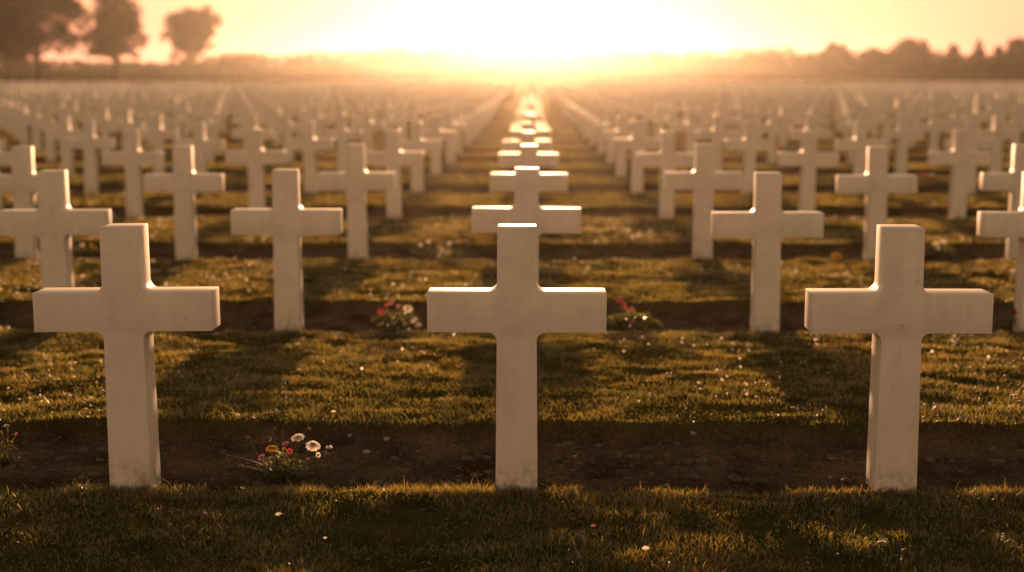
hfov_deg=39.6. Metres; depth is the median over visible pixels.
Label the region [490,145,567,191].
grave cross
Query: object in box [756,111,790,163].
grave cross
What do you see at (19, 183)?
grave cross
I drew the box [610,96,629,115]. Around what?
grave cross
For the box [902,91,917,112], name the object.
grave cross
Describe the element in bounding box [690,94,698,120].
grave cross
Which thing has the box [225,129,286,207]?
grave cross
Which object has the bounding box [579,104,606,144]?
grave cross
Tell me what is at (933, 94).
grave cross
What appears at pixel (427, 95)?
grave cross
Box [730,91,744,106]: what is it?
grave cross
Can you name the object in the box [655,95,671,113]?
grave cross
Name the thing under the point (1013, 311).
flower plant
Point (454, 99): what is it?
grave cross
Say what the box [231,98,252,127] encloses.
grave cross
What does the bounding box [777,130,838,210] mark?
grave cross
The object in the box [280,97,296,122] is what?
grave cross
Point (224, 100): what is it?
grave cross
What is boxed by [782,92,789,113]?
grave cross
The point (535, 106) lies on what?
grave cross
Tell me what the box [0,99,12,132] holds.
grave cross
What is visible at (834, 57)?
treeline tree
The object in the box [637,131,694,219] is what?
grave cross
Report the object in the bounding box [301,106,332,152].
grave cross
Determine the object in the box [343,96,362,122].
grave cross
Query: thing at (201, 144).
grave cross
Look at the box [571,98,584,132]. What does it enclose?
grave cross
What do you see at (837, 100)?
grave cross
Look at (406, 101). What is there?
grave cross
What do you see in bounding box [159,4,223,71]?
broadleaf tree
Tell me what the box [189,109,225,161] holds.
grave cross
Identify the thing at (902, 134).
grave cross
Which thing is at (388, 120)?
grave cross
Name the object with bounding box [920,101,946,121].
grave cross
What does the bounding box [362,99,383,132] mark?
grave cross
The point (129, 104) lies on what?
grave cross
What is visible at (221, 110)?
grave cross
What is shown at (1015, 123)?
grave cross
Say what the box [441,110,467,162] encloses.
grave cross
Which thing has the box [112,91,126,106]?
grave cross
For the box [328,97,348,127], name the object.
grave cross
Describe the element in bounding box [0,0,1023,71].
sky
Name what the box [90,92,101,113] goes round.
grave cross
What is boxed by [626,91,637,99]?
grave cross
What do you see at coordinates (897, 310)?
grave cross
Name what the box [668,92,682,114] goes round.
grave cross
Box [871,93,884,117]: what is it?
grave cross
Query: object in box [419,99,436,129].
grave cross
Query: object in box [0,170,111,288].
grave cross
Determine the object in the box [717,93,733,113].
grave cross
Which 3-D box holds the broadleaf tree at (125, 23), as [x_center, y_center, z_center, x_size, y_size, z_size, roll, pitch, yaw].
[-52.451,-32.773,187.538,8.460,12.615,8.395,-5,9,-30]
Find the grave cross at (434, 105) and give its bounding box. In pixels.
[428,98,443,123]
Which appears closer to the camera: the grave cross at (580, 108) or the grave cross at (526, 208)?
the grave cross at (526, 208)
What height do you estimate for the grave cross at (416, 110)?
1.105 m
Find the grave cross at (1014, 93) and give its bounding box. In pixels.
[1010,91,1019,99]
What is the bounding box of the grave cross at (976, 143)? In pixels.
[944,121,995,193]
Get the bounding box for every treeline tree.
[810,41,853,71]
[847,45,888,71]
[886,37,941,71]
[1006,37,1023,71]
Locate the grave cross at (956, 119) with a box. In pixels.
[940,106,972,138]
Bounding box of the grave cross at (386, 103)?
[377,97,396,109]
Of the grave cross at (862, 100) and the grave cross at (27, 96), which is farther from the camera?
the grave cross at (27, 96)
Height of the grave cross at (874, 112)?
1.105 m
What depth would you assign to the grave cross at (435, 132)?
22.85 m
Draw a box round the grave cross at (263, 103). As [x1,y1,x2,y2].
[254,96,272,123]
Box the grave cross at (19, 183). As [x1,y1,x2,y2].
[0,146,38,259]
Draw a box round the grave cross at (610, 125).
[593,111,628,162]
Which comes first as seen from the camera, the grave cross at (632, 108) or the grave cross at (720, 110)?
the grave cross at (720, 110)
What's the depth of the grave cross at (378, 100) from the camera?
54.95 m
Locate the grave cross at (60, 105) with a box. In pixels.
[48,99,69,122]
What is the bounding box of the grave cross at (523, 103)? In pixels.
[521,95,540,104]
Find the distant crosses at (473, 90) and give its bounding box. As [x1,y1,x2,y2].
[0,81,1023,110]
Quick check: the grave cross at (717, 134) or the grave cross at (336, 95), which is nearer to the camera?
the grave cross at (717, 134)
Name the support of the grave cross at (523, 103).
on the ground at (198, 438)
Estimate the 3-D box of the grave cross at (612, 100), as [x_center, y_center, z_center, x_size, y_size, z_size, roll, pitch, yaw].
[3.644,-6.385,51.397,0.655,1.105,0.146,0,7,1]
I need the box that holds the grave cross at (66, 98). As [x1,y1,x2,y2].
[64,93,72,106]
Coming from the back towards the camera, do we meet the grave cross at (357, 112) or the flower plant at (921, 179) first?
the grave cross at (357, 112)
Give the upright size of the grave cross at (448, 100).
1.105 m
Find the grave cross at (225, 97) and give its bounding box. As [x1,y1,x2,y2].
[215,91,229,107]
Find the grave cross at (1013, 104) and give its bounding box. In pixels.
[1007,97,1023,121]
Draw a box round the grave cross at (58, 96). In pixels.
[54,92,63,100]
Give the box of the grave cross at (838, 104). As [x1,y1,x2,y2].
[834,95,853,122]
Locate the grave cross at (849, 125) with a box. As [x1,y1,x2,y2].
[835,110,871,163]
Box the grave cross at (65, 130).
[44,115,82,175]
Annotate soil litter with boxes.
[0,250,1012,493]
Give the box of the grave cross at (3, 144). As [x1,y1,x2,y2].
[0,139,6,149]
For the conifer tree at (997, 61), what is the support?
on the ground at (198, 438)
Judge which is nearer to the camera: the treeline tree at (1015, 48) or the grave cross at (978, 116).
the grave cross at (978, 116)
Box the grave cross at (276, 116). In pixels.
[262,103,282,144]
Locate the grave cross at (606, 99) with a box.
[600,93,616,113]
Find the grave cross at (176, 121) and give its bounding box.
[163,107,192,145]
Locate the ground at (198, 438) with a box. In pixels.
[0,72,1023,571]
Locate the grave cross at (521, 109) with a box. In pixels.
[518,99,540,110]
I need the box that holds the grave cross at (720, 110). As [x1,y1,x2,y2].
[706,104,734,144]
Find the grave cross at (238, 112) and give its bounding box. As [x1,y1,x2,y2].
[231,101,256,138]
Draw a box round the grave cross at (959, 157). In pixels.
[928,129,991,218]
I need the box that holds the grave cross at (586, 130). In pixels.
[574,102,597,138]
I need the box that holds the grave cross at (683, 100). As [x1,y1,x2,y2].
[677,93,693,117]
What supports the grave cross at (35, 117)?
on the ground at (198, 438)
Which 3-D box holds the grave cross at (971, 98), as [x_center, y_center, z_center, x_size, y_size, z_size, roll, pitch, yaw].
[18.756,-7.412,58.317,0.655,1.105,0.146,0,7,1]
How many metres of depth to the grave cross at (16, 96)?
62.30 m
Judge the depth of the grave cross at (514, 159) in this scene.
15.71 m
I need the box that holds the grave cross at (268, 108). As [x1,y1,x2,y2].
[258,99,280,128]
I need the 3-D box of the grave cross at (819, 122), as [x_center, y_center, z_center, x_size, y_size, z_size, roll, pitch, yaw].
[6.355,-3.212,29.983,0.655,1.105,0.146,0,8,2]
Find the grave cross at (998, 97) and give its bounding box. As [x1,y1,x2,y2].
[992,93,1007,106]
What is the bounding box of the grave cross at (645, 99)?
[638,93,652,109]
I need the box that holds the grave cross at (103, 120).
[88,107,120,150]
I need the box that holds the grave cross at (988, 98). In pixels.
[981,94,998,110]
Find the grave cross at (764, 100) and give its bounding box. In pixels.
[756,93,769,117]
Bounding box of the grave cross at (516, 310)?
[427,224,606,492]
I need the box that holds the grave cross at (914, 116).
[898,103,927,144]
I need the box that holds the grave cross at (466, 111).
[461,104,480,144]
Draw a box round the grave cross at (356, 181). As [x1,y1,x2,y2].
[317,144,395,259]
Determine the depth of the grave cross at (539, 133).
22.81 m
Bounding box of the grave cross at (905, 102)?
[902,94,914,113]
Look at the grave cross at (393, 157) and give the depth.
15.74 m
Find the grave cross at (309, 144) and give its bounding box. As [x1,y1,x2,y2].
[284,121,333,192]
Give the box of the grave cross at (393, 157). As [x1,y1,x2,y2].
[365,130,423,218]
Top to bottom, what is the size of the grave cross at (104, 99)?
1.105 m
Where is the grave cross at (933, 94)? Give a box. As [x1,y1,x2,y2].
[924,92,940,100]
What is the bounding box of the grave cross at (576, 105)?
[568,97,580,127]
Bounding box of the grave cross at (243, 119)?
[232,106,263,149]
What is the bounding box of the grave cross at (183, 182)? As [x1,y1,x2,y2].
[143,145,223,260]
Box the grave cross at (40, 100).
[31,95,47,116]
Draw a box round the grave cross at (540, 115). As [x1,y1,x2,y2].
[517,103,543,117]
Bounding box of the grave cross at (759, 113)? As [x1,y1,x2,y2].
[747,101,771,138]
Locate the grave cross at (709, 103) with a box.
[706,96,718,123]
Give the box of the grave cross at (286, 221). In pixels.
[230,169,342,331]
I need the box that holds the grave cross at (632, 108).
[623,99,641,130]
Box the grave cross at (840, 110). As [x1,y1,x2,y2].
[834,99,857,132]
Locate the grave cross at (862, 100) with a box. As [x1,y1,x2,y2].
[854,94,871,120]
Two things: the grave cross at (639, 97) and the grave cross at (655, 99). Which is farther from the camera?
the grave cross at (639, 97)
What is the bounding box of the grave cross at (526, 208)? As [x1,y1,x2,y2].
[472,167,580,282]
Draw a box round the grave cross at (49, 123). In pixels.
[31,110,59,161]
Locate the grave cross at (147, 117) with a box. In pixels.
[135,104,163,144]
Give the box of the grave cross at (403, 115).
[391,104,416,139]
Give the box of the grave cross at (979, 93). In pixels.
[973,91,985,99]
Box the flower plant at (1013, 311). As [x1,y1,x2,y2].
[1000,306,1016,327]
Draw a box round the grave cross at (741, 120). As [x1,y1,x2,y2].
[727,107,758,152]
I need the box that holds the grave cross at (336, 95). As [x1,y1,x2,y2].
[332,93,344,113]
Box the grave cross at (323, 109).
[310,99,332,129]
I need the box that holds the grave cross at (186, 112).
[181,101,198,137]
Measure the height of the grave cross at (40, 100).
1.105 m
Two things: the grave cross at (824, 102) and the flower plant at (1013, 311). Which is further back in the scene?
the grave cross at (824, 102)
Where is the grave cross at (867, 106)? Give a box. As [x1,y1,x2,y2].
[857,97,878,122]
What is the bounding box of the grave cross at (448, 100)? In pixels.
[444,94,456,109]
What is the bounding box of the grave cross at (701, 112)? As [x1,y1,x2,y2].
[695,101,714,122]
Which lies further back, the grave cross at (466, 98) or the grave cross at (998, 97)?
the grave cross at (466, 98)
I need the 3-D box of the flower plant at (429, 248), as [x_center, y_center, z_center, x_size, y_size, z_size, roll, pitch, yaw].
[-0.651,-0.314,12.395,0.492,0.176,0.346,0,8,1]
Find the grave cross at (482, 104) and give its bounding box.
[479,97,491,128]
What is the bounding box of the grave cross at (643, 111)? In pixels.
[633,101,654,137]
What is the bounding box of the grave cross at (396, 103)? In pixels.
[389,96,405,113]
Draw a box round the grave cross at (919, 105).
[907,97,928,122]
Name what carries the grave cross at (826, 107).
on the ground at (198, 438)
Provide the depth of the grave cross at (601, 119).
29.95 m
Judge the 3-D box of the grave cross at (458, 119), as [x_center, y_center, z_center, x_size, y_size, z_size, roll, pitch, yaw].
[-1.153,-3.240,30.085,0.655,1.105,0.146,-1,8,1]
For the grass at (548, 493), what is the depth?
7.28 m
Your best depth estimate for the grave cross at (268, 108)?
40.73 m
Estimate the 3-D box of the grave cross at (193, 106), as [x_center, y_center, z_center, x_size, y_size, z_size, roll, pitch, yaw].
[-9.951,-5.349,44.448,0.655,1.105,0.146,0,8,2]
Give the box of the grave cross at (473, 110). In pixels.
[461,101,485,138]
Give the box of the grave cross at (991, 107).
[982,102,1004,129]
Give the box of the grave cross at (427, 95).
[423,91,434,104]
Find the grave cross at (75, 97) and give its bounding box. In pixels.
[66,94,83,120]
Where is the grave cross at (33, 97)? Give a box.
[24,94,37,104]
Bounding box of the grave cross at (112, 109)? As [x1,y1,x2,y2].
[108,99,123,132]
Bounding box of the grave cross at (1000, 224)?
[977,172,1023,333]
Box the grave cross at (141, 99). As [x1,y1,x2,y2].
[135,93,151,104]
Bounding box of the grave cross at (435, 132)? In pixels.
[422,115,456,175]
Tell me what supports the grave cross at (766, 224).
on the ground at (198, 438)
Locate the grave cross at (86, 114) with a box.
[72,103,99,119]
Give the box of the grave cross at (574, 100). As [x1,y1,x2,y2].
[565,95,576,123]
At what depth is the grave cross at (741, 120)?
29.89 m
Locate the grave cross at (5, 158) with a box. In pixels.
[0,151,11,209]
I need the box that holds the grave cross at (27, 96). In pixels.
[19,93,36,113]
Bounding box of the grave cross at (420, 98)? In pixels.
[416,92,428,106]
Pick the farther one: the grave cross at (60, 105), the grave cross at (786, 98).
the grave cross at (786, 98)
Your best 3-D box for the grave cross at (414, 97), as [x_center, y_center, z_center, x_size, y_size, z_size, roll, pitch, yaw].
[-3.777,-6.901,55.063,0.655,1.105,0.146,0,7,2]
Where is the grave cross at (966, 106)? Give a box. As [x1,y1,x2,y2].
[955,97,973,128]
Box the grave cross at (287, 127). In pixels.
[269,111,302,161]
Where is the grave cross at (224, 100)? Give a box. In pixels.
[212,93,228,102]
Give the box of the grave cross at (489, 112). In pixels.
[486,94,497,120]
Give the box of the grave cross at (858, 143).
[835,121,885,193]
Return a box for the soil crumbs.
[2,251,1023,493]
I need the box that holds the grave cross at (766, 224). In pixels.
[711,172,823,333]
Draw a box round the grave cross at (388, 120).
[372,107,403,150]
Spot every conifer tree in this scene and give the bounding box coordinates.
[934,43,970,71]
[966,39,986,71]
[983,44,1016,71]
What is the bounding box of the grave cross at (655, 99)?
[648,94,661,120]
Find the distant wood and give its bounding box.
[0,44,1021,71]
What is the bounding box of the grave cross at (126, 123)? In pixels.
[108,109,144,150]
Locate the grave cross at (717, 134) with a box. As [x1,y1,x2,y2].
[697,115,738,171]
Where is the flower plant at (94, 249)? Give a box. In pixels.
[72,243,99,254]
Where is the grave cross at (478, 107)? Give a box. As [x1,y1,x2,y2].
[475,99,488,132]
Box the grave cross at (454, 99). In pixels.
[444,93,460,109]
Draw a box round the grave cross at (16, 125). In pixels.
[3,101,29,137]
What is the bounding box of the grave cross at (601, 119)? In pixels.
[586,107,616,152]
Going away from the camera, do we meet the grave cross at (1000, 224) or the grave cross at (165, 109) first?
the grave cross at (1000, 224)
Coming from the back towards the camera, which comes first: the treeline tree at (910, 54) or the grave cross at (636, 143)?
the treeline tree at (910, 54)
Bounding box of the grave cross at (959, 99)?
[954,93,962,104]
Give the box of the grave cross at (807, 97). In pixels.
[804,91,813,110]
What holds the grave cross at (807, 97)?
on the ground at (198, 438)
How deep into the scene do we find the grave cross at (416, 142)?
19.30 m
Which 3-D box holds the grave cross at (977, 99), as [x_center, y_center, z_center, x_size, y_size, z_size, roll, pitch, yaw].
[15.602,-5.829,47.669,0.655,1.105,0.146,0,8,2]
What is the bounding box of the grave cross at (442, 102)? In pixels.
[436,95,450,122]
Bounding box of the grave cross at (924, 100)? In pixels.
[912,93,929,104]
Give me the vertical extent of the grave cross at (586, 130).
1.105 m
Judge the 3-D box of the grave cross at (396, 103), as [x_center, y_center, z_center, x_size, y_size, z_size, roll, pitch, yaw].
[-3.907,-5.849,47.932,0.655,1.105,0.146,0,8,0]
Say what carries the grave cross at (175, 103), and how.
on the ground at (198, 438)
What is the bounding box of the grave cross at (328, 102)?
[314,94,332,116]
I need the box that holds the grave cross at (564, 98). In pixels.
[559,92,568,114]
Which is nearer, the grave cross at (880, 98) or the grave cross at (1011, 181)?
the grave cross at (1011, 181)
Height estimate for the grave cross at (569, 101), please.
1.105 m
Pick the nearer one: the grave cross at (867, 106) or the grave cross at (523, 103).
the grave cross at (867, 106)
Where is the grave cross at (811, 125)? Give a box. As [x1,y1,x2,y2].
[789,114,831,138]
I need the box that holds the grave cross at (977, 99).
[969,95,987,106]
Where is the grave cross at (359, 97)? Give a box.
[355,91,362,110]
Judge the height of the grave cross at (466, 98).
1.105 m
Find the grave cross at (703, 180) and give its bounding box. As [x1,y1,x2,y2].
[664,143,743,259]
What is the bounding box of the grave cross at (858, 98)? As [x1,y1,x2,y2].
[851,92,861,113]
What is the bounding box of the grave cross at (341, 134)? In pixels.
[321,115,362,171]
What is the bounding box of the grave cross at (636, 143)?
[613,120,660,193]
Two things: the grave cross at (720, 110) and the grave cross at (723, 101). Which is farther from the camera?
the grave cross at (723, 101)
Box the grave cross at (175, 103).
[168,96,181,106]
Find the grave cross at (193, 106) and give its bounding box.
[189,97,203,121]
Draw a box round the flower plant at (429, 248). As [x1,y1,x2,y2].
[409,240,464,257]
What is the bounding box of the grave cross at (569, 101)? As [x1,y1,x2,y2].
[563,94,573,120]
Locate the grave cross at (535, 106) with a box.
[520,97,540,107]
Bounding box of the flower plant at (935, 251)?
[924,238,957,257]
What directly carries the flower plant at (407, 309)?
on the ground at (198, 438)
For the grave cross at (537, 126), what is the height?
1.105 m
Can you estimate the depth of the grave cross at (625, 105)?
44.16 m
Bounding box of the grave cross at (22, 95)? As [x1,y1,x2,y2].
[14,92,30,103]
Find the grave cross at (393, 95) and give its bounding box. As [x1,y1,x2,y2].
[389,91,400,112]
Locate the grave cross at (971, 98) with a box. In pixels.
[962,92,974,113]
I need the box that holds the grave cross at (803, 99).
[800,93,810,117]
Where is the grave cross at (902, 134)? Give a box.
[881,115,923,174]
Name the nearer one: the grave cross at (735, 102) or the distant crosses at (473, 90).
the grave cross at (735, 102)
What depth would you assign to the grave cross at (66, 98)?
55.11 m
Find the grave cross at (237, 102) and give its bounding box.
[231,94,249,116]
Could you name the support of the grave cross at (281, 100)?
on the ground at (198, 438)
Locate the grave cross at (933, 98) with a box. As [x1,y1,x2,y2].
[923,96,943,107]
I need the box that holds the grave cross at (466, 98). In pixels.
[455,91,469,109]
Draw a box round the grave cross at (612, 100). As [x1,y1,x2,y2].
[604,94,617,110]
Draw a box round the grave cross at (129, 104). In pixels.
[117,101,142,121]
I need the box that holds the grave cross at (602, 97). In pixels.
[595,92,610,106]
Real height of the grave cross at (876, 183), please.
1.105 m
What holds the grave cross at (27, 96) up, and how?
on the ground at (198, 438)
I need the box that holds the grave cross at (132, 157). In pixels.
[102,130,163,218]
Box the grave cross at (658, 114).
[644,103,667,137]
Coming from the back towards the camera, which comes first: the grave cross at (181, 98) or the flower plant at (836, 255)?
the grave cross at (181, 98)
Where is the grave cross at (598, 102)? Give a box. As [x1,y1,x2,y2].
[592,91,605,110]
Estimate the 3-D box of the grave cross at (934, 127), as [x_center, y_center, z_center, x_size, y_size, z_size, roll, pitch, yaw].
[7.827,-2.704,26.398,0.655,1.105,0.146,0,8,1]
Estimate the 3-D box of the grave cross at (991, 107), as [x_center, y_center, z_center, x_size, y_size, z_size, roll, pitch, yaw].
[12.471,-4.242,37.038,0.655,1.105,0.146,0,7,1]
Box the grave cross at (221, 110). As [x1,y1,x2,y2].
[205,99,228,132]
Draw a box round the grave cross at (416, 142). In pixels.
[401,122,440,192]
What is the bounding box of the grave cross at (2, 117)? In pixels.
[0,97,6,127]
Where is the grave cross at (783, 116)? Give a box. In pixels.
[777,104,797,144]
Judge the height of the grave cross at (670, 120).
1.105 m
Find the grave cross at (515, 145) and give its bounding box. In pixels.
[503,122,550,151]
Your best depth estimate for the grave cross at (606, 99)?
54.85 m
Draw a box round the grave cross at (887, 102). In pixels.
[879,95,895,106]
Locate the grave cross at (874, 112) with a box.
[862,101,882,137]
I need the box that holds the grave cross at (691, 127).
[673,110,708,152]
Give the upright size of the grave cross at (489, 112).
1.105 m
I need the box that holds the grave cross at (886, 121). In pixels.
[871,106,897,152]
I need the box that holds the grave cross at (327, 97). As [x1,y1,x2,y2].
[317,91,331,107]
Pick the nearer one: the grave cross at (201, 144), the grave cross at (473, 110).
the grave cross at (201, 144)
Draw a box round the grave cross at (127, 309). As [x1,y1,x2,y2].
[32,223,219,490]
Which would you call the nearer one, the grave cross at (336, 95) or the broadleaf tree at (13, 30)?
the grave cross at (336, 95)
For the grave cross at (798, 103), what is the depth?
47.66 m
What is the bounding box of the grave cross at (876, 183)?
[836,146,917,260]
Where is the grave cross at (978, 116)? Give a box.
[963,104,992,129]
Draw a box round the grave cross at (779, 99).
[775,94,788,120]
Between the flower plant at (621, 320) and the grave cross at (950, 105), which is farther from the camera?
the grave cross at (950, 105)
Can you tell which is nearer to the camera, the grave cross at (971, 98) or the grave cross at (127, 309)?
the grave cross at (127, 309)
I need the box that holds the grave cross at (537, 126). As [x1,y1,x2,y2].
[512,111,546,128]
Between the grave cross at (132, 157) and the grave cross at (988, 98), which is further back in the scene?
the grave cross at (988, 98)
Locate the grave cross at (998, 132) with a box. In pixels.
[977,115,1019,171]
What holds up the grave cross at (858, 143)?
on the ground at (198, 438)
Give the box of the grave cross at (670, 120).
[656,107,686,131]
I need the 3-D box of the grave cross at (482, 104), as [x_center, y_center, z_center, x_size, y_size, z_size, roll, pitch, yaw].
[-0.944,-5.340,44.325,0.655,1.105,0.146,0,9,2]
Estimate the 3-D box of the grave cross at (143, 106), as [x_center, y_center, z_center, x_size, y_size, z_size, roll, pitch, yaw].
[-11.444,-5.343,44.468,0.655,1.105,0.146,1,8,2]
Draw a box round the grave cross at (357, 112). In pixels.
[345,102,362,122]
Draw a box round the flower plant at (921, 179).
[917,168,938,181]
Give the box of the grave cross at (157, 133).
[138,114,178,172]
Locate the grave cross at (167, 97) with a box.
[161,92,172,114]
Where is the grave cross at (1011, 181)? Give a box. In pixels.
[980,144,1023,259]
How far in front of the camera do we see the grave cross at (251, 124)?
22.88 m
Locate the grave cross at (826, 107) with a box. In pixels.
[809,98,831,128]
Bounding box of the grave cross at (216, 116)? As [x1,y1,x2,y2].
[199,103,227,139]
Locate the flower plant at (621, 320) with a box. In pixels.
[606,297,663,330]
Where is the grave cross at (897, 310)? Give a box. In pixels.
[804,224,993,494]
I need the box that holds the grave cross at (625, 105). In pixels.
[616,97,631,123]
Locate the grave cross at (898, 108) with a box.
[891,98,908,129]
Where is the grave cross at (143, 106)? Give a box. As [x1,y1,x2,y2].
[135,97,156,127]
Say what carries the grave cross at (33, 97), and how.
on the ground at (198, 438)
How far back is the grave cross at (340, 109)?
33.56 m
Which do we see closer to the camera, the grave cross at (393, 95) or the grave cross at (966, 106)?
the grave cross at (966, 106)
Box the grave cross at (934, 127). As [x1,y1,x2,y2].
[915,110,952,163]
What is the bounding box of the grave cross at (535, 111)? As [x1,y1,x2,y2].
[517,101,541,113]
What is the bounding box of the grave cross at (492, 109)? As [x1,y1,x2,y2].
[490,93,500,117]
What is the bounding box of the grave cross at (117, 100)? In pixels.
[107,94,125,117]
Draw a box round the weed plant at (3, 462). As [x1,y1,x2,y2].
[0,424,25,466]
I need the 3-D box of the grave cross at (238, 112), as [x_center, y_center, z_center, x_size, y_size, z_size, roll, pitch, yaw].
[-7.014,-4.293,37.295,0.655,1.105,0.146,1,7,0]
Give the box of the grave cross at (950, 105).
[938,99,962,133]
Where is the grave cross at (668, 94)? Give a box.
[661,91,673,112]
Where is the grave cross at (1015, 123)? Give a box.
[1004,110,1023,163]
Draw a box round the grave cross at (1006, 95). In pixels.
[1001,92,1010,115]
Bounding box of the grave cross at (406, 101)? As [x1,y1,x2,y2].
[398,94,412,109]
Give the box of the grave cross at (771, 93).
[766,91,776,99]
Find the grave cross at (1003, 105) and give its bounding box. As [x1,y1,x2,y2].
[995,99,1015,122]
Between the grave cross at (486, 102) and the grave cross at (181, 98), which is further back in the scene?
the grave cross at (181, 98)
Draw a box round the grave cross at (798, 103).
[787,96,807,124]
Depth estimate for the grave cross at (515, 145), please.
19.28 m
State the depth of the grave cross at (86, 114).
33.66 m
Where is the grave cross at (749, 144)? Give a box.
[725,122,774,193]
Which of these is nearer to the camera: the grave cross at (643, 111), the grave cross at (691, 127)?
the grave cross at (691, 127)
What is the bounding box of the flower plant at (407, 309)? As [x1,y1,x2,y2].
[369,301,421,330]
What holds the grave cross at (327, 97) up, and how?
on the ground at (198, 438)
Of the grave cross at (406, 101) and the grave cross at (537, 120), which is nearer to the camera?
the grave cross at (537, 120)
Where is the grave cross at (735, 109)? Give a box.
[728,99,751,130]
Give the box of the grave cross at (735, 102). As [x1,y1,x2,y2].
[729,94,747,117]
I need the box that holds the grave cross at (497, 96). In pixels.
[494,91,503,112]
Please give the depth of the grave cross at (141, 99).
55.08 m
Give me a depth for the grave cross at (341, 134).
22.88 m
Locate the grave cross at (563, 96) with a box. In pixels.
[557,91,565,112]
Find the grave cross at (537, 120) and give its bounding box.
[515,107,545,123]
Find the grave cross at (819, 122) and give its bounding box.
[798,107,829,150]
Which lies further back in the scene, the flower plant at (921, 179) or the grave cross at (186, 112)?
the grave cross at (186, 112)
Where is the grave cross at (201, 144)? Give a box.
[175,122,224,192]
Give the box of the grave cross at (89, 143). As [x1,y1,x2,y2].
[64,120,114,193]
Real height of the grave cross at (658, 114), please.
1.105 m
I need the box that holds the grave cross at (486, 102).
[483,95,494,123]
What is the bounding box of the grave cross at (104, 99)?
[101,93,107,104]
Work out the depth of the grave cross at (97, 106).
44.37 m
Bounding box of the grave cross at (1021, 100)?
[1017,95,1023,118]
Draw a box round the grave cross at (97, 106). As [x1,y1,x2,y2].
[90,97,108,128]
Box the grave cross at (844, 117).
[833,104,862,138]
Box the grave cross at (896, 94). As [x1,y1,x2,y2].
[891,92,902,115]
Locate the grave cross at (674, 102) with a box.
[664,97,684,117]
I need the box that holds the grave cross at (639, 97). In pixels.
[632,92,644,107]
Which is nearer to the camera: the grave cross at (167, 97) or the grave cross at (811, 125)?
the grave cross at (811, 125)
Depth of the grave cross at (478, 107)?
40.66 m
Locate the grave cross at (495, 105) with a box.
[492,92,501,114]
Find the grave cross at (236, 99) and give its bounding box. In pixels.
[231,92,247,100]
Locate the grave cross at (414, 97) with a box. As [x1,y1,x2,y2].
[408,93,422,108]
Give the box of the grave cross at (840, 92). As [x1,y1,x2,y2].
[833,91,847,107]
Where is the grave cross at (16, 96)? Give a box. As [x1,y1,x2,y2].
[10,91,20,103]
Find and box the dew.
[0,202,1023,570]
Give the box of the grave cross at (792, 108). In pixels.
[787,98,803,128]
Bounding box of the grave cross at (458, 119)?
[441,106,472,152]
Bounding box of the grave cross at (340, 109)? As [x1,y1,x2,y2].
[327,104,354,119]
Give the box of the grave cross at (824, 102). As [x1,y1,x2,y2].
[811,94,829,104]
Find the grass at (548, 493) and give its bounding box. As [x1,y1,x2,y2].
[0,89,1023,571]
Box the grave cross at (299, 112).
[288,101,312,138]
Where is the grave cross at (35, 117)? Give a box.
[19,106,43,152]
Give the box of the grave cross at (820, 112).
[804,101,830,128]
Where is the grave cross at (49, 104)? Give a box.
[40,97,56,120]
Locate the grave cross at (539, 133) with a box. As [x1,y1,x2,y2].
[510,114,550,138]
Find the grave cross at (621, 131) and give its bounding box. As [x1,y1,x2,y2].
[601,116,631,175]
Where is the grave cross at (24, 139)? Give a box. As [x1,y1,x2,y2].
[8,104,30,144]
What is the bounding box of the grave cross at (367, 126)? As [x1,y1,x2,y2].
[350,110,385,150]
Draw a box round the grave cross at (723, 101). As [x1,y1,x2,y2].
[712,97,733,127]
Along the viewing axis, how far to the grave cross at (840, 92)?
61.83 m
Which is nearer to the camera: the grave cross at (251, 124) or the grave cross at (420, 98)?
the grave cross at (251, 124)
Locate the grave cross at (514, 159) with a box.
[499,131,557,166]
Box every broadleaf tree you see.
[0,0,92,82]
[3,7,34,76]
[79,0,149,79]
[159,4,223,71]
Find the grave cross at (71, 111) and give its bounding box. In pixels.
[60,101,82,129]
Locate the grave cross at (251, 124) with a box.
[231,114,272,175]
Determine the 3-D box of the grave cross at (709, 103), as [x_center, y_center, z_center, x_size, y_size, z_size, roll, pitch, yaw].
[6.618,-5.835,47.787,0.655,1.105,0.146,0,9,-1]
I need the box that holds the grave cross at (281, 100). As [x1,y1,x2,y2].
[273,94,286,120]
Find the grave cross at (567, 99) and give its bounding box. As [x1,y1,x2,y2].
[561,93,570,117]
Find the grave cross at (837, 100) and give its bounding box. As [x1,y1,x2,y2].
[834,93,851,114]
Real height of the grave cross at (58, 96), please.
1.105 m
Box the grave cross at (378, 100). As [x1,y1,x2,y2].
[368,93,383,117]
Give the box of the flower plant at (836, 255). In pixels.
[828,250,842,261]
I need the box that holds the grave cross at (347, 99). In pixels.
[341,92,356,110]
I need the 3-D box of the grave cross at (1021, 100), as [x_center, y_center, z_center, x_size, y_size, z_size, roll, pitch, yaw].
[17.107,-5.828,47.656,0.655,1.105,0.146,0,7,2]
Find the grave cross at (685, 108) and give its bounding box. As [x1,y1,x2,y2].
[676,99,698,133]
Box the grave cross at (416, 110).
[406,100,427,121]
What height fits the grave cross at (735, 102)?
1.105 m
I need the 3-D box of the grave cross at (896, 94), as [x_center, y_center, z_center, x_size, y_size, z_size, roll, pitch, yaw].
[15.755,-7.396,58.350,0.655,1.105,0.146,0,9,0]
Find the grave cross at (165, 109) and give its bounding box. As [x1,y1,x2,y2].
[153,99,171,128]
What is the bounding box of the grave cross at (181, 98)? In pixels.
[178,93,189,117]
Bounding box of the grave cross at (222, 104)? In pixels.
[217,96,229,121]
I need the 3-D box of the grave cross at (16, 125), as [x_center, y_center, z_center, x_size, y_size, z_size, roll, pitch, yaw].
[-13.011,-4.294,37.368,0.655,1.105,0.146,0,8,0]

